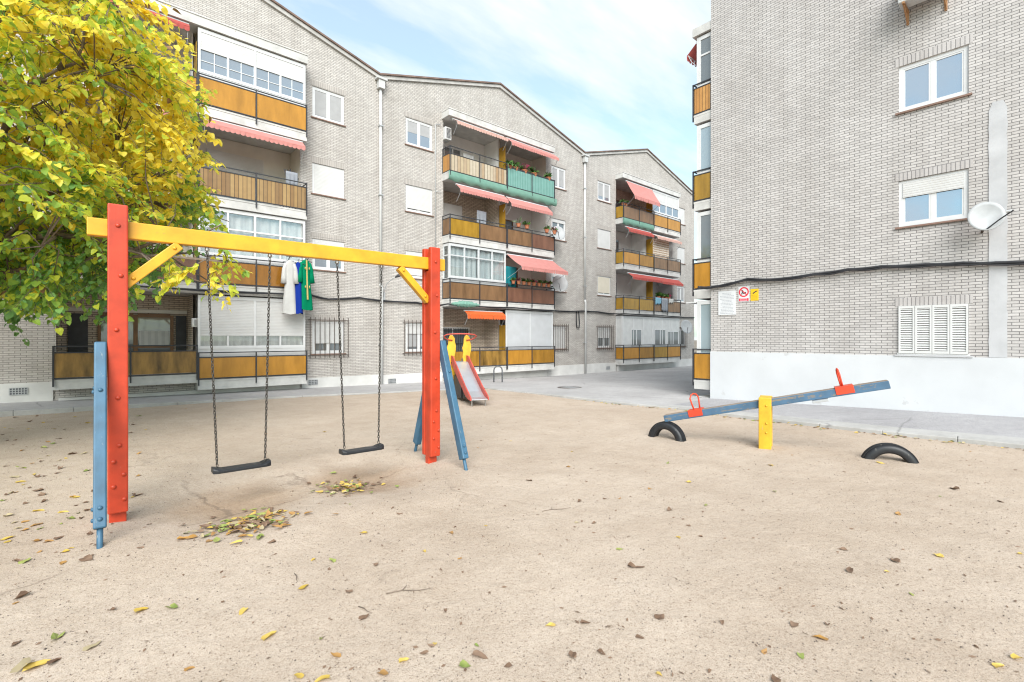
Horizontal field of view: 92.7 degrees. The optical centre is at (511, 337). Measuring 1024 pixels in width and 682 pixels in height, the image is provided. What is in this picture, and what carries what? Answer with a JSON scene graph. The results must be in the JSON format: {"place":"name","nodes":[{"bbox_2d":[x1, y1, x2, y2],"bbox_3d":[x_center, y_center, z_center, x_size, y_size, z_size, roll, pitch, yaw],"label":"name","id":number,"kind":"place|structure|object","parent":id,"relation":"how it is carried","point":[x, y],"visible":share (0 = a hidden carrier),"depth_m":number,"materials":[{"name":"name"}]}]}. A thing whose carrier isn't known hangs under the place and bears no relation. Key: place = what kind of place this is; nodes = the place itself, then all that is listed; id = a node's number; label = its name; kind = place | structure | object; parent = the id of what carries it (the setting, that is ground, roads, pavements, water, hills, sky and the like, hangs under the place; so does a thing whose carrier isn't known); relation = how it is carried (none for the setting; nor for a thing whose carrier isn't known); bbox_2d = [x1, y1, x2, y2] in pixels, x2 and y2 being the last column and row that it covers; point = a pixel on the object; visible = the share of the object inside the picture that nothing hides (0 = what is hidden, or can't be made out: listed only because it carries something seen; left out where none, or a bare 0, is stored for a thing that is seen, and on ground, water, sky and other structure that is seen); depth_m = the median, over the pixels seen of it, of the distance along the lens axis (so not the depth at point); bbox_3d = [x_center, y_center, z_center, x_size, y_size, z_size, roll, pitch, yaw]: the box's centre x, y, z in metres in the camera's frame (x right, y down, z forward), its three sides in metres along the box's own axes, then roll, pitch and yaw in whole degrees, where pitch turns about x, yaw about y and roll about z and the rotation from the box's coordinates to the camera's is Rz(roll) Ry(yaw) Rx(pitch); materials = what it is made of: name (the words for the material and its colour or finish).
{"place":"outdoors","nodes":[
{"label":"outdoors","id":0,"kind":"place"},
{"bbox_2d":[0,366,709,410],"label":"pavement","id":1,"kind":"structure","parent":0,"point":[666,386],"depth_m":15.32,"materials":[{"name":"concrete"}]},
{"bbox_2d":[0,0,379,404],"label":"apartment block","id":2,"kind":"structure","parent":1,"relation":"on","point":[298,95],"depth_m":14.84,"materials":[{"name":"beige brick"}]},
{"bbox_2d":[191,318,197,326],"bbox_3d":[-8.950,-0.425,13.792,0.150,0.250,0.214,0,0,-41],"label":"air conditioner","id":3,"kind":"object","parent":2,"relation":"attached to","point":[194,322],"visible":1,"depth_m":13.72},
{"bbox_2d":[310,315,345,354],"bbox_3d":[-6.196,-0.098,16.499,1.200,1.325,0.125,0,0,-41],"label":"window","id":4,"kind":"structure","parent":2,"relation":"in","point":[324,318],"depth_m":16.46,"materials":[{"name":"white plastic"}]},
{"bbox_2d":[310,232,345,272],"bbox_3d":[-6.196,-2.863,16.499,1.200,1.255,0.125,0,0,-41],"label":"window","id":5,"kind":"structure","parent":2,"relation":"in","point":[317,264],"depth_m":16.48,"materials":[{"name":"white plastic"}]},
{"bbox_2d":[310,156,345,199],"bbox_3d":[-6.196,-5.368,16.499,1.200,1.245,0.125,0,0,-41],"label":"window","id":6,"kind":"structure","parent":2,"relation":"in","point":[327,181],"depth_m":16.48,"materials":[{"name":"white plastic"}]},
{"bbox_2d":[310,79,345,126],"bbox_3d":[-6.196,-7.898,16.499,1.200,1.265,0.125,0,0,-41],"label":"window","id":7,"kind":"structure","parent":2,"relation":"in","point":[327,106],"depth_m":16.49,"materials":[{"name":"white plastic"}]},
{"bbox_2d":[379,73,585,383],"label":"apartment block","id":8,"kind":"structure","parent":1,"relation":"on","point":[493,126],"depth_m":20.79,"materials":[{"name":"beige brick"}]},
{"bbox_2d":[375,75,387,384],"bbox_3d":[-4.712,-3.825,17.612,0.400,11.050,0.235,0,0,-41],"label":"downpipe","id":9,"kind":"object","parent":8,"relation":"attached to","point":[381,81],"visible":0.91,"depth_m":17.61,"materials":[{"name":"grey metal"}]},
{"bbox_2d":[383,274,400,299],"bbox_3d":[-4.332,-1.799,17.570,0.887,0.939,0.130,0,0,30],"label":"wall lamp","id":10,"kind":"object","parent":8,"relation":"attached to","point":[397,275],"visible":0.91,"depth_m":17.63,"materials":[{"name":"grey metal"}]},
{"bbox_2d":[404,318,421,352],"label":"window","id":11,"kind":"structure","parent":8,"relation":"in","point":[406,319],"depth_m":18.66,"materials":[{"name":"white plastic"}]},
{"bbox_2d":[136,285,694,317],"bbox_3d":[-0.317,-1.351,21.200,33.401,0.248,0.583,0,0,-41],"label":"wall cable","id":12,"kind":"object","parent":8,"relation":"attached to","point":[240,292],"depth_m":17.65,"materials":[{"name":"rubber"}]},
{"bbox_2d":[576,312,579,327],"bbox_3d":[3.334,-0.917,24.741,0.298,0.870,0.090,0,0,-41],"label":"cable loop","id":13,"kind":"object","parent":12,"relation":"hanging from","point":[576,320],"visible":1,"depth_m":24.76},
{"bbox_2d":[404,245,427,279],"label":"window","id":14,"kind":"structure","parent":8,"relation":"in","point":[415,273],"depth_m":18.67,"materials":[{"name":"white plastic"}]},
{"bbox_2d":[404,178,433,216],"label":"window","id":15,"kind":"structure","parent":8,"relation":"in","point":[418,200],"depth_m":18.78,"materials":[{"name":"white plastic"}]},
{"bbox_2d":[404,111,433,152],"bbox_3d":[-3.573,-7.898,18.794,1.290,1.265,0.125,0,0,-41],"label":"window","id":16,"kind":"structure","parent":8,"relation":"in","point":[418,134],"depth_m":18.79,"materials":[{"name":"white plastic"}]},
{"bbox_2d":[435,124,440,246],"bbox_3d":[-2.906,-4.996,19.289,0.255,6.892,0.035,0,0,-34],"label":"conduit","id":17,"kind":"object","parent":8,"relation":"attached to","point":[435,184],"visible":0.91,"depth_m":19.21,"materials":[{"name":"grey metal"}]},
{"bbox_2d":[443,126,450,142],"bbox_3d":[-2.657,-8.150,19.629,0.290,0.500,0.414,0,0,-41],"label":"air conditioner","id":18,"kind":"object","parent":8,"relation":"attached to","point":[446,134],"visible":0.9,"depth_m":19.48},
{"bbox_2d":[451,300,479,307],"bbox_3d":[-1.842,-1.327,19.488,1.350,0.313,0.195,0,0,-41],"label":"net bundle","id":19,"kind":"object","parent":8,"relation":"hanging from","point":[463,304],"visible":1,"depth_m":19.42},
{"bbox_2d":[477,210,486,223],"bbox_3d":[-1.266,-4.850,20.461,0.500,0.900,0.059,0,0,-41],"label":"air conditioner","id":20,"kind":"object","parent":8,"relation":"hanging from","point":[481,215],"visible":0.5,"depth_m":20.45,"materials":[{"name":"white metal"}]},
{"bbox_2d":[503,158,514,168],"bbox_3d":[-0.116,-7.536,21.221,0.556,0.490,0.628,0,0,21],"label":"flower pot","id":21,"kind":"object","parent":8,"relation":"attached to","point":[510,163],"visible":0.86,"depth_m":21.12,"materials":[{"name":"ceramic"}]},
{"bbox_2d":[506,266,516,286],"bbox_3d":[-0.055,-2.626,21.295,0.680,0.947,0.063,0,0,-41],"label":"drying cloth","id":22,"kind":"object","parent":8,"relation":"hanging from","point":[510,271],"visible":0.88,"depth_m":21.27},
{"bbox_2d":[513,162,519,170],"bbox_3d":[0.112,-7.530,21.481,0.543,0.461,0.463,0,0,-41],"label":"flower pot","id":23,"kind":"object","parent":8,"relation":"on","point":[516,165],"visible":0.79,"depth_m":21.41,"materials":[{"name":"ceramic"}]},
{"bbox_2d":[512,216,521,226],"bbox_3d":[0.224,-5.085,21.272,0.496,0.489,0.518,0,0,-7],"label":"flower pot","id":24,"kind":"object","parent":8,"relation":"attached to","point":[519,223],"visible":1,"depth_m":21.29,"materials":[{"name":"ceramic"}]},
{"bbox_2d":[519,163,530,172],"bbox_3d":[0.528,-7.542,21.768,0.578,0.485,0.476,0,0,-30],"label":"flower pot","id":25,"kind":"object","parent":8,"relation":"on","point":[524,168],"visible":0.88,"depth_m":21.72,"materials":[{"name":"ceramic"}]},
{"bbox_2d":[522,221,530,228],"bbox_3d":[0.623,-5.018,21.638,0.435,0.356,0.406,0,0,-5],"label":"flower pot","id":26,"kind":"object","parent":8,"relation":"attached to","point":[525,224],"visible":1,"depth_m":21.62,"materials":[{"name":"ceramic"}]},
{"bbox_2d":[527,167,538,174],"bbox_3d":[1.019,-7.537,22.183,0.594,0.474,0.537,0,0,-41],"label":"flower pot","id":27,"kind":"object","parent":8,"relation":"on","point":[534,171],"visible":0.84,"depth_m":22.18,"materials":[{"name":"ceramic"}]},
{"bbox_2d":[543,225,550,232],"bbox_3d":[1.596,-5.028,22.563,0.384,0.376,0.423,0,0,-41],"label":"flower pot","id":28,"kind":"object","parent":8,"relation":"attached to","point":[546,229],"visible":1,"depth_m":22.48,"materials":[{"name":"ceramic"}]},
{"bbox_2d":[543,172,551,180],"bbox_3d":[1.599,-7.528,22.869,0.612,0.455,0.610,0,0,-41],"label":"flower pot","id":29,"kind":"object","parent":8,"relation":"on","point":[548,175],"visible":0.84,"depth_m":22.72,"materials":[{"name":"ceramic"}]},
{"bbox_2d":[552,226,564,239],"bbox_3d":[2.016,-4.922,23.071,0.840,0.684,0.619,0,0,40],"label":"satellite dish","id":30,"kind":"object","parent":8,"relation":"attached to","point":[560,233],"visible":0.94,"depth_m":22.98,"materials":[{"name":"paint"}]},
{"bbox_2d":[551,214,566,241],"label":"window","id":31,"kind":"structure","parent":8,"relation":"in","point":[555,222],"depth_m":23.93,"materials":[{"name":"white plastic"}]},
{"bbox_2d":[551,161,566,190],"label":"window","id":32,"kind":"structure","parent":8,"relation":"in","point":[558,174],"depth_m":23.93,"materials":[{"name":"white plastic"}]},
{"bbox_2d":[551,275,567,291],"bbox_3d":[2.125,-2.551,23.143,0.728,0.810,0.926,0,0,-41],"label":"satellite dish","id":33,"kind":"object","parent":8,"relation":"attached to","point":[560,284],"visible":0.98,"depth_m":23.03,"materials":[{"name":"paint"}]},
{"bbox_2d":[552,267,566,292],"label":"window","id":34,"kind":"structure","parent":8,"relation":"in","point":[565,268],"depth_m":23.82,"materials":[{"name":"white plastic"}]},
{"bbox_2d":[553,322,566,348],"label":"window","id":35,"kind":"structure","parent":8,"relation":"in","point":[557,329],"depth_m":23.91,"materials":[{"name":"white plastic"}]},
{"bbox_2d":[581,154,589,372],"bbox_3d":[3.770,-3.760,25.032,0.400,11.180,0.235,0,0,-41],"label":"downpipe","id":36,"kind":"object","parent":8,"relation":"attached to","point":[585,158],"visible":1,"depth_m":25.03,"materials":[{"name":"grey metal"}]},
{"bbox_2d":[493,366,502,381],"bbox_3d":[-0.538,1.442,18.833,0.371,0.745,0.052,0,0,0],"label":"bike hoop","id":37,"kind":"object","parent":1,"relation":"on","point":[494,373],"visible":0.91,"depth_m":18.81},
{"bbox_2d":[558,386,581,388],"bbox_3d":[1.895,1.634,16.043,0.800,0.032,0.800,0,0,-41],"label":"drain cover","id":38,"kind":"object","parent":1,"relation":"on","point":[568,387],"visible":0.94,"depth_m":15.97,"materials":[{"name":"grey metal"}]},
{"bbox_2d":[584,148,693,373],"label":"apartment block","id":39,"kind":"structure","parent":1,"relation":"on","point":[639,250],"depth_m":27.92,"materials":[{"name":"beige brick"}]},
{"bbox_2d":[597,323,610,347],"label":"window","id":40,"kind":"structure","parent":39,"relation":"in","point":[602,331],"depth_m":26.21,"materials":[{"name":"white plastic"}]},
{"bbox_2d":[597,272,611,296],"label":"window","id":41,"kind":"structure","parent":39,"relation":"in","point":[603,282],"depth_m":26.22,"materials":[{"name":"white plastic"}]},
{"bbox_2d":[597,224,611,250],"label":"window","id":42,"kind":"structure","parent":39,"relation":"in","point":[603,235],"depth_m":26.23,"materials":[{"name":"white plastic"}]},
{"bbox_2d":[597,176,611,203],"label":"window","id":43,"kind":"structure","parent":39,"relation":"in","point":[603,188],"depth_m":26.24,"materials":[{"name":"white plastic"}]},
{"bbox_2d":[662,298,667,311],"bbox_3d":[9.099,-1.935,29.078,0.650,0.830,0.064,0,0,-41],"label":"laundry","id":44,"kind":"object","parent":39,"relation":"hanging from","point":[664,304],"visible":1,"depth_m":29.09,"materials":[{"name":"grey fabric"}]},
{"bbox_2d":[679,326,681,346],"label":"window","id":45,"kind":"structure","parent":39,"relation":"in","point":[680,330],"depth_m":31.42,"materials":[{"name":"glass"}]},
{"bbox_2d":[677,284,684,302],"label":"window","id":46,"kind":"structure","parent":39,"relation":"in","point":[680,293],"depth_m":31.42,"materials":[{"name":"white plastic"}]},
{"bbox_2d":[677,244,685,264],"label":"window","id":47,"kind":"structure","parent":39,"relation":"in","point":[680,251],"depth_m":31.39,"materials":[{"name":"white plastic"}]},
{"bbox_2d":[679,204,685,225],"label":"window","id":48,"kind":"structure","parent":39,"relation":"in","point":[681,208],"depth_m":31.47,"materials":[{"name":"white plastic"}]},
{"bbox_2d":[679,320,692,333],"bbox_3d":[10.754,-0.690,30.686,0.900,0.877,0.766,0,0,41],"label":"satellite dish","id":49,"kind":"object","parent":39,"relation":"attached to","point":[686,326],"visible":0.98,"depth_m":30.61,"materials":[{"name":"paint"}]},
{"bbox_2d":[686,0,1023,441],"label":"apartment block","id":50,"kind":"structure","parent":1,"relation":"on","point":[832,135],"depth_m":10.43,"materials":[{"name":"brick"}]},
{"bbox_2d":[718,290,735,314],"bbox_3d":[5.551,-0.900,12.623,0.014,0.620,0.450,0,0,-41],"label":"notice board","id":51,"kind":"object","parent":50,"relation":"attached to","point":[726,302],"visible":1,"depth_m":12.61,"materials":[{"name":"grey"}]},
{"bbox_2d":[738,286,748,301],"bbox_3d":[5.833,-1.100,12.298,0.036,0.380,0.270,0,0,-41],"label":"prohibition sign","id":52,"kind":"object","parent":50,"relation":"attached to","point":[743,294],"visible":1,"depth_m":12.30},
{"bbox_2d":[751,289,758,300],"bbox_3d":[6.007,-1.065,12.104,0.010,0.290,0.190,0,0,-41],"label":"warning sign","id":53,"kind":"object","parent":50,"relation":"attached to","point":[754,294],"visible":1,"depth_m":12.10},
{"bbox_2d":[697,260,1023,288],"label":"cable","id":54,"kind":"object","parent":50,"relation":"attached to","point":[996,263],"depth_m":10.18,"materials":[{"name":"rubber"}]},
{"bbox_2d":[898,0,947,25],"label":"air conditioner","id":55,"kind":"object","parent":50,"relation":"attached to","point":[904,5],"visible":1,"depth_m":9.64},
{"bbox_2d":[894,294,972,357],"bbox_3d":[8.251,-0.220,9.590,0.150,1.180,1.170,0,0,-41],"label":"window","id":56,"kind":"structure","parent":50,"relation":"in","point":[931,328],"depth_m":9.54,"materials":[{"name":"white plastic"}]},
{"bbox_2d":[895,33,972,115],"bbox_3d":[8.246,-5.118,9.585,0.125,1.145,1.170,0,0,-41],"label":"window","id":57,"kind":"structure","parent":50,"relation":"in","point":[944,77],"depth_m":9.56,"materials":[{"name":"white plastic"}]},
{"bbox_2d":[895,158,972,229],"bbox_3d":[8.246,-2.788,9.585,0.125,1.145,1.170,0,0,-41],"label":"window","id":58,"kind":"structure","parent":50,"relation":"in","point":[938,198],"depth_m":9.56,"materials":[{"name":"white plastic"}]},
{"bbox_2d":[967,202,1013,232],"bbox_3d":[8.613,-2.178,8.783,0.492,0.530,0.601,0,0,-41],"label":"satellite dish","id":59,"kind":"object","parent":50,"relation":"attached to","point":[982,216],"visible":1,"depth_m":8.76,"materials":[{"name":"paint"}]},
{"bbox_2d":[463,153,473,159],"bbox_3d":[-1.829,-7.125,20.690,0.554,1.249,0.063,0,0,-41],"label":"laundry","id":60,"kind":"object","parent":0,"point":[468,156],"visible":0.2,"depth_m":20.67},
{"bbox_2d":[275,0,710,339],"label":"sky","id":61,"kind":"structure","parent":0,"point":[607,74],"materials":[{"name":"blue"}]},
{"bbox_2d":[0,389,1023,681],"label":"playground sand","id":62,"kind":"structure","parent":0,"point":[508,459],"depth_m":3.77,"materials":[{"name":"sand"}]},
{"bbox_2d":[10,657,33,672],"bbox_3d":[-2.446,1.640,2.436,0.053,0.030,0.123,9,3,-5],"label":"fallen leaf","id":63,"kind":"object","parent":62,"relation":"on","point":[21,664],"visible":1,"depth_m":2.44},
{"bbox_2d":[13,590,30,599],"bbox_3d":[-3.120,1.634,3.110,0.041,0.033,0.100,1,-6,13],"label":"fallen leaf","id":64,"kind":"object","parent":62,"relation":"on","point":[22,593],"visible":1,"depth_m":3.12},
{"bbox_2d":[22,659,50,671],"bbox_3d":[-2.400,1.647,2.466,0.076,0.017,0.108,-3,-5,41],"label":"fallen leaf","id":65,"kind":"object","parent":62,"relation":"on","point":[33,664],"visible":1,"depth_m":2.47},
{"bbox_2d":[46,657,61,664],"bbox_3d":[-2.332,1.646,2.495,0.033,0.019,0.077,1,-5,11],"label":"fallen leaf","id":66,"kind":"object","parent":62,"relation":"on","point":[49,662],"visible":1,"depth_m":2.49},
{"bbox_2d":[51,631,64,639],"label":"fallen leaf","id":67,"kind":"object","parent":62,"relation":"on","point":[54,635],"visible":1,"depth_m":2.71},
{"bbox_2d":[79,554,92,560],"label":"fallen leaf","id":68,"kind":"object","parent":62,"relation":"on","point":[88,557],"visible":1,"depth_m":3.64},
{"bbox_2d":[82,641,100,650],"bbox_3d":[-2.250,1.649,2.622,0.054,0.012,0.092,-7,-3,5],"label":"fallen leaf","id":69,"kind":"object","parent":62,"relation":"on","point":[85,648],"visible":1,"depth_m":2.61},
{"bbox_2d":[0,0,251,345],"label":"mulberry tree","id":70,"kind":"object","parent":62,"relation":"on","point":[72,164],"visible":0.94,"depth_m":6.86,"materials":[{"name":"yellow plant"}]},
{"bbox_2d":[134,607,147,611],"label":"fallen leaf","id":71,"kind":"object","parent":62,"relation":"on","point":[139,609],"visible":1,"depth_m":2.97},
{"bbox_2d":[165,603,177,607],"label":"fallen leaf","id":72,"kind":"object","parent":62,"relation":"on","point":[173,605],"visible":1,"depth_m":3.01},
{"bbox_2d":[239,607,247,614],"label":"fallen leaf","id":73,"kind":"object","parent":62,"relation":"on","point":[242,610],"visible":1,"depth_m":2.94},
{"bbox_2d":[183,507,338,543],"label":"leaf litter","id":74,"kind":"object","parent":62,"relation":"on","point":[251,520],"visible":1,"depth_m":4.28,"materials":[{"name":"plant"}]},
{"bbox_2d":[261,631,275,640],"bbox_3d":[-1.347,1.648,2.713,0.050,0.023,0.093,-10,-3,23],"label":"fallen leaf","id":75,"kind":"object","parent":62,"relation":"on","point":[265,636],"visible":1,"depth_m":2.71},
{"bbox_2d":[87,203,468,548],"bbox_3d":[-2.318,0.360,5.424,3.624,3.080,1.446,0,0,-40],"label":"swing set","id":76,"kind":"object","parent":62,"relation":"on","point":[117,229],"visible":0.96,"depth_m":4.50,"materials":[{"name":"red paint"}]},
{"bbox_2d":[205,247,271,473],"bbox_3d":[-2.799,0.220,5.023,0.612,2.259,0.173,0,0,-40],"label":"swing","id":77,"kind":"object","parent":76,"relation":"hanging from","point":[241,467],"visible":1,"depth_m":4.96,"materials":[{"name":"metal"}]},
{"bbox_2d":[335,260,383,454],"bbox_3d":[-1.816,0.225,5.839,0.586,2.269,0.173,0,0,-40],"label":"swing","id":78,"kind":"object","parent":76,"relation":"hanging from","point":[375,447],"visible":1,"depth_m":5.78,"materials":[{"name":"metal"}]},
{"bbox_2d":[294,673,303,677],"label":"fallen leaf","id":79,"kind":"object","parent":62,"relation":"on","point":[299,675],"visible":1,"depth_m":2.39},
{"bbox_2d":[314,675,329,681],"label":"fallen leaf","id":80,"kind":"object","parent":62,"relation":"on","point":[322,677],"visible":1,"depth_m":2.38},
{"bbox_2d":[331,652,340,656],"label":"fallen leaf","id":81,"kind":"object","parent":62,"relation":"on","point":[337,654],"visible":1,"depth_m":2.56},
{"bbox_2d":[307,471,398,495],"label":"leaf litter","id":82,"kind":"object","parent":62,"relation":"on","point":[345,487],"visible":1,"depth_m":5.56,"materials":[{"name":"plant"}]},
{"bbox_2d":[378,669,387,674],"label":"fallen leaf","id":83,"kind":"object","parent":62,"relation":"on","point":[383,672],"visible":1,"depth_m":2.43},
{"bbox_2d":[398,657,408,662],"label":"fallen leaf","id":84,"kind":"object","parent":62,"relation":"on","point":[403,659],"visible":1,"depth_m":2.52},
{"bbox_2d":[386,585,429,593],"bbox_3d":[-0.674,1.649,3.217,0.301,0.007,0.084,0,0,-12],"label":"twig","id":85,"kind":"object","parent":62,"relation":"on","point":[406,590],"visible":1,"depth_m":3.19,"materials":[{"name":"wood"}]},
{"bbox_2d":[459,660,470,666],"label":"fallen leaf","id":86,"kind":"object","parent":62,"relation":"on","point":[463,663],"visible":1,"depth_m":2.48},
{"bbox_2d":[444,333,488,405],"bbox_3d":[-1.256,0.814,13.050,0.952,1.882,2.807,0,0,-20],"label":"slide","id":87,"kind":"object","parent":62,"relation":"on","point":[468,383],"visible":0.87,"depth_m":12.99,"materials":[{"name":"metal"}]},
{"bbox_2d":[471,650,487,658],"bbox_3d":[-0.166,1.652,2.543,0.092,0.016,0.048,6,3,24],"label":"fallen leaf","id":88,"kind":"object","parent":62,"relation":"on","point":[479,654],"visible":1,"depth_m":2.55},
{"bbox_2d":[0,388,1023,448],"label":"kerb","id":89,"kind":"structure","parent":62,"relation":"on","point":[940,437],"depth_m":10.37,"materials":[{"name":"concrete"}]},
{"bbox_2d":[0,418,1023,681],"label":"fallen leaves","id":90,"kind":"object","parent":62,"relation":"on","point":[526,570],"depth_m":3.18,"materials":[{"name":"plant"}]},
{"bbox_2d":[568,650,576,657],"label":"fallen leaf","id":91,"kind":"object","parent":62,"relation":"on","point":[572,654],"visible":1,"depth_m":2.55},
{"bbox_2d":[654,614,663,618],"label":"fallen leaf","id":92,"kind":"object","parent":62,"relation":"on","point":[659,616],"visible":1,"depth_m":2.89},
{"bbox_2d":[648,421,685,441],"bbox_3d":[2.560,1.585,8.081,0.167,0.403,0.633,0,0,-45],"label":"half tyre","id":93,"kind":"object","parent":62,"relation":"on","point":[676,430],"visible":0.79,"depth_m":7.98,"materials":[{"name":"black rubber"}]},
{"bbox_2d":[771,674,780,681],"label":"fallen leaf","id":94,"kind":"object","parent":62,"relation":"on","point":[774,678],"visible":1,"depth_m":2.36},
{"bbox_2d":[664,368,890,449],"bbox_3d":[3.840,1.139,7.401,2.998,1.422,0.400,0,0,31],"label":"seesaw","id":95,"kind":"object","parent":62,"relation":"on","point":[764,404],"visible":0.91,"depth_m":7.25,"materials":[{"name":"yellow paint"}]},
{"bbox_2d":[790,621,798,626],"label":"fallen leaf","id":96,"kind":"object","parent":62,"relation":"on","point":[793,624],"visible":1,"depth_m":2.81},
{"bbox_2d":[594,401,1023,449],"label":"leaf litter","id":97,"kind":"object","parent":62,"relation":"on","point":[828,428],"visible":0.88,"depth_m":8.56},
{"bbox_2d":[813,635,828,639],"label":"fallen leaf","id":98,"kind":"object","parent":62,"relation":"on","point":[822,637],"visible":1,"depth_m":2.69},
{"bbox_2d":[668,405,1023,441],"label":"path border","id":99,"kind":"object","parent":62,"relation":"on","point":[1007,438],"visible":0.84,"depth_m":8.44,"materials":[{"name":"concrete"}]},
{"bbox_2d":[861,443,918,463],"bbox_3d":[5.080,1.631,6.581,0.655,0.417,0.167,0,0,26],"label":"half tyre","id":100,"kind":"object","parent":62,"relation":"on","point":[874,452],"visible":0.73,"depth_m":6.53,"materials":[{"name":"black rubber"}]},
{"bbox_2d":[992,663,1003,667],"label":"fallen leaf","id":101,"kind":"object","parent":62,"relation":"on","point":[996,665],"visible":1,"depth_m":2.44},
{"bbox_2d":[1011,653,1022,658],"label":"fallen leaf","id":102,"kind":"object","parent":62,"relation":"on","point":[1014,656],"visible":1,"depth_m":2.50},
{"bbox_2d":[674,398,1023,437],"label":"asphalt path","id":103,"kind":"structure","parent":0,"point":[1008,426],"depth_m":9.18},
{"bbox_3d":[-6.485,-2.426,15.341,1.201,0.188,0.296,0,0,-41],"label":"clothes rail","id":104,"kind":"object","parent":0,"visible":0},
{"bbox_2d":[281,257,298,314],"bbox_3d":[-6.790,-1.598,14.925,0.522,1.777,0.276,0,0,-41],"label":"kaftan","id":105,"kind":"object","parent":104,"relation":"hanging from","point":[289,277],"visible":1,"depth_m":14.85,"materials":[{"name":"white fabric"}]},
{"bbox_2d":[295,259,304,313],"bbox_3d":[-6.591,-1.588,15.067,0.281,1.717,0.307,0,0,35],"label":"kaftan","id":106,"kind":"object","parent":104,"relation":"hanging from","point":[298,295],"visible":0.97,"depth_m":14.99,"materials":[{"name":"blue fabric"}]},
{"bbox_2d":[298,258,314,310],"bbox_3d":[-6.415,-1.698,15.204,0.546,1.697,0.297,0,0,-41],"label":"kaftan","id":107,"kind":"object","parent":104,"relation":"hanging from","point":[306,276],"visible":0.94,"depth_m":15.14,"materials":[{"name":"green fabric"}]},
{"bbox_3d":[-6.985,-4.675,15.335,0.566,1.256,0.106,0,0,-41],"label":"drying rack","id":108,"kind":"object","parent":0,"visible":0},
{"bbox_2d":[286,171,297,184],"bbox_3d":[-6.908,-4.925,15.327,0.357,0.550,0.061,0,0,-41],"label":"laundry","id":109,"kind":"object","parent":108,"relation":"hanging from","point":[291,175],"visible":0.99,"depth_m":15.33,"materials":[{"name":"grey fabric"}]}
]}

